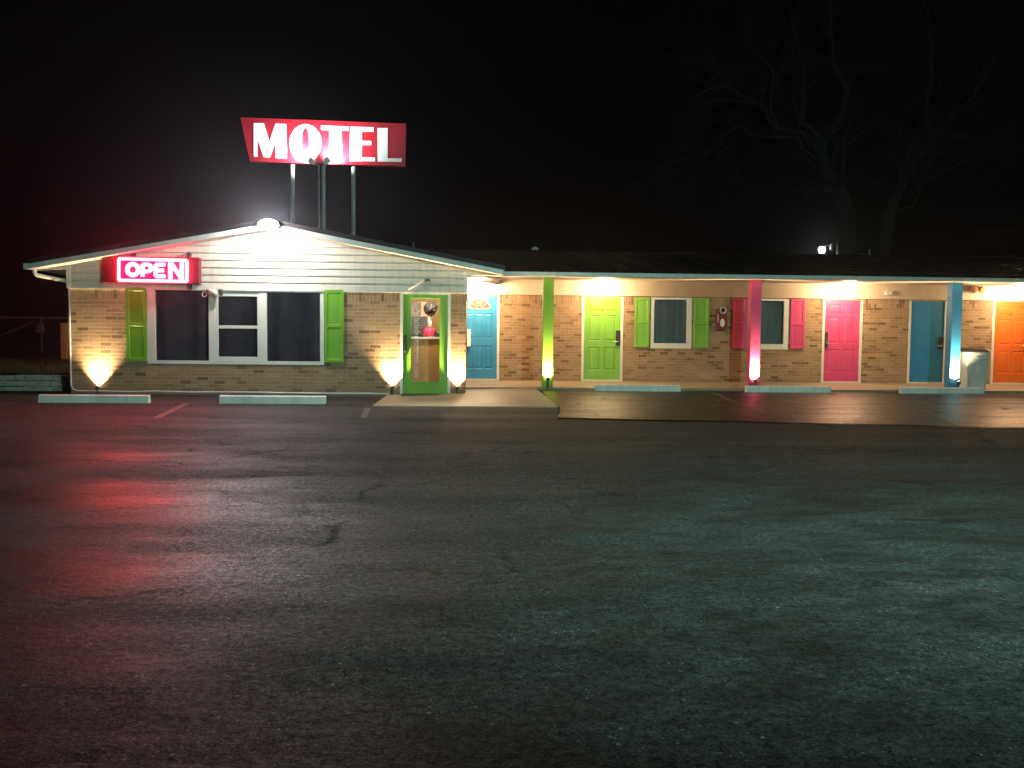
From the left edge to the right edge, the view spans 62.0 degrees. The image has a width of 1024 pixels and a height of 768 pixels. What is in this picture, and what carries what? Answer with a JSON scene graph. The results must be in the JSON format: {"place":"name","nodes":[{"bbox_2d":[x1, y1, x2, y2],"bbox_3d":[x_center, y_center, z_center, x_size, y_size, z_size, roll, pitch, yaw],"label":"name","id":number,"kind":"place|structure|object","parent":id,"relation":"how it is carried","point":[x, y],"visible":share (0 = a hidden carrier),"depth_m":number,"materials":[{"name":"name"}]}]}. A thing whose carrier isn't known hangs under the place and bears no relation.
{"place":"outdoors","nodes":[
{"label":"outdoors","id":0,"kind":"place"},
{"bbox_2d":[0,340,68,374],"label":"lawn","id":1,"kind":"structure","parent":0,"point":[51,354],"depth_m":24.87,"materials":[{"name":"green plant"}]},
{"bbox_2d":[0,316,68,351],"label":"chain link fence","id":2,"kind":"object","parent":1,"relation":"on","point":[22,327],"visible":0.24,"depth_m":28.20,"materials":[{"name":"grey metal"}]},
{"bbox_2d":[36,318,43,352],"bbox_3d":[-15.214,-1.513,27.481,0.240,1.224,0.192,0,3,-3],"label":"meter box","id":3,"kind":"object","parent":1,"relation":"on","point":[40,328],"visible":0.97,"depth_m":27.43,"materials":[{"name":"grey metal"}]},
{"bbox_2d":[60,323,68,358],"bbox_3d":[-12.140,-1.092,23.115,0.150,1.130,0.150,0,3,-3],"label":"wooden post","id":4,"kind":"object","parent":1,"relation":"on","point":[64,340],"visible":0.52,"depth_m":23.05,"materials":[{"name":"brown wood"}]},
{"bbox_2d":[0,337,1023,767],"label":"ground","id":5,"kind":"structure","parent":0,"point":[204,581],"depth_m":3.91,"materials":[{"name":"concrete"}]},
{"bbox_2d":[0,375,70,390],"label":"stone wall","id":6,"kind":"structure","parent":5,"relation":"on","point":[34,382],"depth_m":17.14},
{"bbox_2d":[38,394,150,403],"bbox_3d":[-7.021,0.249,14.341,1.806,0.140,0.156,0,3,-3],"label":"wheel stop","id":7,"kind":"object","parent":5,"relation":"on","point":[73,398],"visible":1,"depth_m":14.28,"materials":[{"name":"paint"}]},
{"bbox_2d":[153,403,189,417],"bbox_3d":[-5.220,0.398,13.127,0.110,0.001,2.669,0,3,-12],"label":"parking line","id":8,"kind":"object","parent":5,"relation":"on","point":[171,410],"visible":1,"depth_m":13.00,"materials":[{"name":"paint"}]},
{"bbox_2d":[219,395,326,403],"bbox_3d":[-4.073,0.268,14.535,1.786,0.140,0.156,0,3,-3],"label":"wheel stop","id":9,"kind":"object","parent":5,"relation":"on","point":[246,399],"visible":1,"depth_m":14.47,"materials":[{"name":"paint"}]},
{"bbox_2d":[361,408,369,417],"bbox_3d":[-2.224,0.435,12.966,0.090,0.001,1.714,0,3,-8],"label":"parking line","id":10,"kind":"object","parent":5,"relation":"on","point":[365,413],"visible":1,"depth_m":12.82,"materials":[{"name":"paint"}]},
{"bbox_2d":[372,388,559,407],"bbox_3d":[-0.852,0.260,16.069,3.131,0.155,3.802,0,3,-3],"label":"concrete pad","id":11,"kind":"object","parent":5,"relation":"on","point":[519,398],"visible":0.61,"depth_m":15.32,"materials":[{"name":"beige concrete"}]},
{"bbox_2d":[401,393,439,395],"bbox_3d":[-1.769,0.205,16.504,0.727,0.020,0.370,0,3,-3],"label":"door mat","id":12,"kind":"object","parent":11,"relation":"on","point":[411,394],"depth_m":16.38,"materials":[{"name":"black rubber"}]},
{"bbox_2d":[23,217,1023,395],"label":"motel building","id":13,"kind":"structure","parent":5,"relation":"on","point":[298,308],"depth_m":18.32,"materials":[{"name":"brick"}]},
{"bbox_2d":[102,252,201,288],"bbox_3d":[-6.879,-2.174,16.241,1.814,0.705,0.245,0,3,-3],"label":"open sign","id":14,"kind":"object","parent":13,"relation":"attached to","point":[132,268],"visible":0.98,"depth_m":16.17,"materials":[{"name":"red plastic"}]},
{"bbox_2d":[202,284,222,297],"bbox_3d":[-5.748,-1.786,16.362,0.410,0.280,0.145,0,3,-3],"label":"window lamp","id":15,"kind":"object","parent":13,"relation":"attached to","point":[214,292],"visible":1,"depth_m":16.33,"materials":[{"name":"metal"}]},
{"bbox_2d":[68,290,395,394],"bbox_3d":[-5.386,-0.792,16.512,6.244,1.969,0.028,0,3,-3],"label":"cable","id":16,"kind":"object","parent":13,"relation":"attached to","point":[186,391],"visible":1,"depth_m":16.51,"materials":[{"name":"grey plastic"}]},
{"bbox_2d":[147,290,323,364],"bbox_3d":[-5.359,-1.103,16.679,3.478,1.625,0.332,0,3,-3],"label":"window","id":17,"kind":"structure","parent":13,"relation":"in","point":[184,326],"depth_m":16.74,"materials":[{"name":"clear glass"}]},
{"bbox_2d":[258,219,278,231],"bbox_3d":[-4.556,-2.973,15.953,0.380,0.220,0.215,0,3,-3],"label":"gable floodlight","id":18,"kind":"object","parent":13,"relation":"attached to","point":[270,225],"visible":1,"depth_m":15.86,"materials":[{"name":"white plastic"}]},
{"bbox_2d":[240,117,405,235],"bbox_3d":[-4.221,-4.448,19.203,3.638,2.918,0.196,0,3,-7],"label":"motel sign","id":19,"kind":"object","parent":13,"relation":"on","point":[352,144],"visible":0.89,"depth_m":19.09,"materials":[{"name":"red metal"}]},
{"bbox_2d":[307,157,318,165],"bbox_3d":[-4.406,-4.926,18.876,0.210,0.182,0.357,0,3,-3],"label":"sign floodlight","id":20,"kind":"object","parent":19,"relation":"attached to","point":[311,160],"visible":1,"depth_m":18.74,"materials":[{"name":"white metal"}]},
{"bbox_2d":[323,157,330,165],"bbox_3d":[-4.109,-4.920,18.898,0.174,0.194,0.374,0,3,-14],"label":"sign floodlight","id":21,"kind":"object","parent":19,"relation":"attached to","point":[327,160],"visible":1,"depth_m":18.75,"materials":[{"name":"white metal"}]},
{"bbox_2d":[411,302,420,316],"bbox_3d":[-2.250,-1.683,19.140,0.403,0.333,0.008,0,3,-3],"label":"poster","id":22,"kind":"object","parent":13,"relation":"attached to","point":[413,306],"visible":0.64,"depth_m":19.14,"materials":[{"name":"paper"}]},
{"bbox_2d":[411,317,427,336],"bbox_3d":[-2.165,-1.290,19.165,0.579,0.450,0.008,0,3,-3],"label":"notice board","id":23,"kind":"object","parent":13,"relation":"attached to","point":[422,322],"visible":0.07,"depth_m":19.16,"materials":[{"name":"white paper"}]},
{"bbox_2d":[409,279,429,289],"bbox_3d":[-1.807,-1.939,16.592,0.426,0.218,0.070,0,3,-3],"label":"flag bracket","id":24,"kind":"object","parent":13,"relation":"attached to","point":[427,280],"visible":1,"depth_m":16.58,"materials":[{"name":"metal"}]},
{"bbox_2d":[421,302,426,315],"bbox_3d":[-1.974,-1.684,19.153,0.140,0.330,0.008,0,3,-3],"label":"paper sheet","id":25,"kind":"object","parent":13,"relation":"attached to","point":[422,309],"visible":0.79,"depth_m":19.15,"materials":[{"name":"beige paper"}]},
{"bbox_2d":[400,293,450,393],"bbox_3d":[-1.702,-0.798,16.731,0.987,2.009,0.188,0,3,-3],"label":"door","id":26,"kind":"structure","parent":13,"relation":"in","point":[406,385],"depth_m":16.73,"materials":[{"name":"paint"}]},
{"bbox_2d":[411,337,447,381],"bbox_3d":[-2.172,-0.445,18.108,1.902,1.117,0.660,0,3,-3],"label":"reception counter","id":27,"kind":"object","parent":13,"relation":"on","point":[427,365],"visible":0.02,"depth_m":17.83,"materials":[{"name":"brown wood"}]},
{"bbox_2d":[423,302,437,336],"bbox_3d":[-1.726,-1.371,18.041,0.308,0.746,0.304,0,3,-3],"label":"flower vase","id":28,"kind":"object","parent":27,"relation":"on","point":[430,308],"visible":1,"depth_m":17.96,"materials":[{"name":"pink ceramic"}]},
{"bbox_2d":[472,278,483,282],"bbox_3d":[-0.803,-2.438,20.133,0.280,0.120,0.280,0,3,-3],"label":"ceiling light","id":29,"kind":"object","parent":13,"relation":"attached to","point":[476,280],"visible":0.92,"depth_m":20.04,"materials":[{"name":"white plastic"}]},
{"bbox_2d":[466,295,499,379],"bbox_3d":[-0.809,-1.130,20.879,0.999,2.078,0.168,0,3,-3],"label":"door","id":30,"kind":"structure","parent":13,"relation":"in","point":[483,311],"depth_m":20.88,"materials":[{"name":"blue paint"}]},
{"bbox_2d":[581,296,623,380],"bbox_3d":[2.223,-1.109,21.022,1.029,2.078,0.177,0,3,-3],"label":"door","id":31,"kind":"structure","parent":13,"relation":"in","point":[602,317],"depth_m":21.02,"materials":[{"name":"paint"}]},
{"bbox_2d":[599,280,610,284],"bbox_3d":[2.219,-2.416,20.281,0.280,0.120,0.280,0,3,-3],"label":"ceiling light","id":32,"kind":"object","parent":13,"relation":"attached to","point":[604,282],"visible":0.94,"depth_m":20.18,"materials":[{"name":"white plastic"}]},
{"bbox_2d":[650,297,691,348],"bbox_3d":[3.927,-1.503,21.216,1.120,1.435,0.327,0,3,-3],"label":"window","id":33,"kind":"structure","parent":13,"relation":"in","point":[671,318],"depth_m":21.29,"materials":[{"name":"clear glass"}]},
{"bbox_2d":[715,307,727,329],"bbox_3d":[5.178,-1.613,21.044,0.283,0.578,0.147,0,3,-3],"label":"wall box","id":34,"kind":"object","parent":13,"relation":"attached to","point":[721,318],"visible":1,"depth_m":20.99,"materials":[{"name":"red plastic"}]},
{"bbox_2d":[747,299,788,349],"bbox_3d":[6.355,-1.487,21.332,1.140,1.434,0.322,0,3,-3],"label":"window","id":35,"kind":"structure","parent":13,"relation":"in","point":[774,312],"depth_m":21.41,"materials":[{"name":"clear glass"}]},
{"bbox_2d":[821,299,862,382],"bbox_3d":[8.244,-1.066,21.316,1.017,2.078,0.177,0,3,-3],"label":"door","id":36,"kind":"structure","parent":13,"relation":"in","point":[842,322],"depth_m":21.31,"materials":[{"name":"pink paint"}]},
{"bbox_2d":[843,283,854,287],"bbox_3d":[8.139,-2.374,20.570,0.280,0.120,0.280,0,3,-3],"label":"ceiling light","id":37,"kind":"object","parent":13,"relation":"attached to","point":[848,285],"visible":0.95,"depth_m":20.47,"materials":[{"name":"white plastic"}]},
{"bbox_2d":[885,291,893,294],"bbox_3d":[9.401,-2.260,21.211,0.220,0.090,0.084,0,3,-3],"label":"junction box","id":38,"kind":"object","parent":13,"relation":"attached to","point":[889,293],"visible":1,"depth_m":21.17,"materials":[{"name":"white plastic"}]},
{"bbox_2d":[906,300,946,383],"bbox_3d":[10.430,-1.051,21.423,0.993,2.078,0.177,0,3,-3],"label":"door","id":39,"kind":"structure","parent":13,"relation":"in","point":[927,319],"depth_m":21.42,"materials":[{"name":"blue paint"}]},
{"bbox_2d":[971,286,984,292],"bbox_3d":[11.602,-2.354,21.248,0.372,0.178,0.212,0,3,-3],"label":"porch floodlight","id":40,"kind":"object","parent":13,"relation":"attached to","point":[975,289],"visible":1,"depth_m":21.19,"materials":[{"name":"metal"}]},
{"bbox_2d":[990,301,1023,383],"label":"door","id":41,"kind":"structure","parent":13,"relation":"in","point":[1007,344],"depth_m":21.53,"materials":[{"name":"orange paint"}]},
{"bbox_2d":[1014,286,1023,289],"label":"ceiling light","id":42,"kind":"object","parent":13,"relation":"attached to","point":[1019,287],"visible":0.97,"depth_m":20.70,"materials":[{"name":"white plastic"}]},
{"bbox_2d":[466,380,1023,392],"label":"walkway","id":43,"kind":"structure","parent":5,"relation":"on","point":[738,386],"depth_m":19.62,"materials":[{"name":"concrete"}]},
{"bbox_2d":[959,348,990,388],"bbox_3d":[10.394,-0.354,19.277,0.574,0.917,0.587,0,3,-3],"label":"trash can","id":44,"kind":"object","parent":43,"relation":"on","point":[974,363],"visible":0.83,"depth_m":19.05,"materials":[{"name":"plastic"}]},
{"bbox_2d":[541,390,1023,427],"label":"parking strip","id":45,"kind":"object","parent":5,"relation":"on","point":[995,410],"visible":1,"depth_m":14.31,"materials":[{"name":"concrete"}]},
{"bbox_2d":[594,384,680,391],"bbox_3d":[2.643,0.085,17.939,1.812,0.140,0.156,0,3,-3],"label":"wheel stop","id":46,"kind":"object","parent":45,"relation":"on","point":[650,388],"visible":1,"depth_m":17.88,"materials":[{"name":"paint"}]},
{"bbox_2d":[710,391,774,420],"bbox_3d":[3.983,0.325,15.315,0.085,0.058,6.377,1,3,5],"label":"parking line","id":47,"kind":"object","parent":45,"relation":"on","point":[753,411],"visible":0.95,"depth_m":14.22,"materials":[{"name":"paint"}]},
{"bbox_2d":[744,386,830,392],"bbox_3d":[5.852,0.111,18.076,1.827,0.140,0.156,0,3,-3],"label":"wheel stop","id":48,"kind":"object","parent":45,"relation":"on","point":[807,389],"visible":0.99,"depth_m":18.02,"materials":[{"name":"paint"}]},
{"bbox_2d":[868,393,958,425],"bbox_3d":[6.845,0.377,14.946,0.085,0.059,6.666,1,3,13],"label":"parking line","id":49,"kind":"object","parent":45,"relation":"on","point":[944,421],"visible":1,"depth_m":13.80,"materials":[{"name":"paint"}]},
{"bbox_2d":[898,387,983,393],"bbox_3d":[9.156,0.142,18.178,1.824,0.140,0.156,0,3,-3],"label":"wheel stop","id":50,"kind":"object","parent":45,"relation":"on","point":[936,390],"visible":0.98,"depth_m":18.12,"materials":[{"name":"paint"}]},
{"bbox_2d":[624,0,942,254],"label":"bare tree","id":51,"kind":"object","parent":5,"relation":"on","point":[833,185],"visible":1,"depth_m":36.77,"materials":[{"name":"brown plant"}]},
{"bbox_2d":[819,242,1017,256],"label":"street lamp","id":52,"kind":"object","parent":5,"relation":"on","point":[822,249],"visible":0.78,"depth_m":52.56,"materials":[{"name":"metal"}]},
{"bbox_2d":[850,0,1023,254],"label":"bare tree","id":53,"kind":"object","parent":5,"relation":"on","point":[909,164],"visible":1,"depth_m":39.34,"materials":[{"name":"brown plant"}]},
{"bbox_2d":[0,0,1023,336],"label":"sky","id":54,"kind":"structure","parent":0,"point":[526,121],"materials":[{"name":"black"}]}
]}

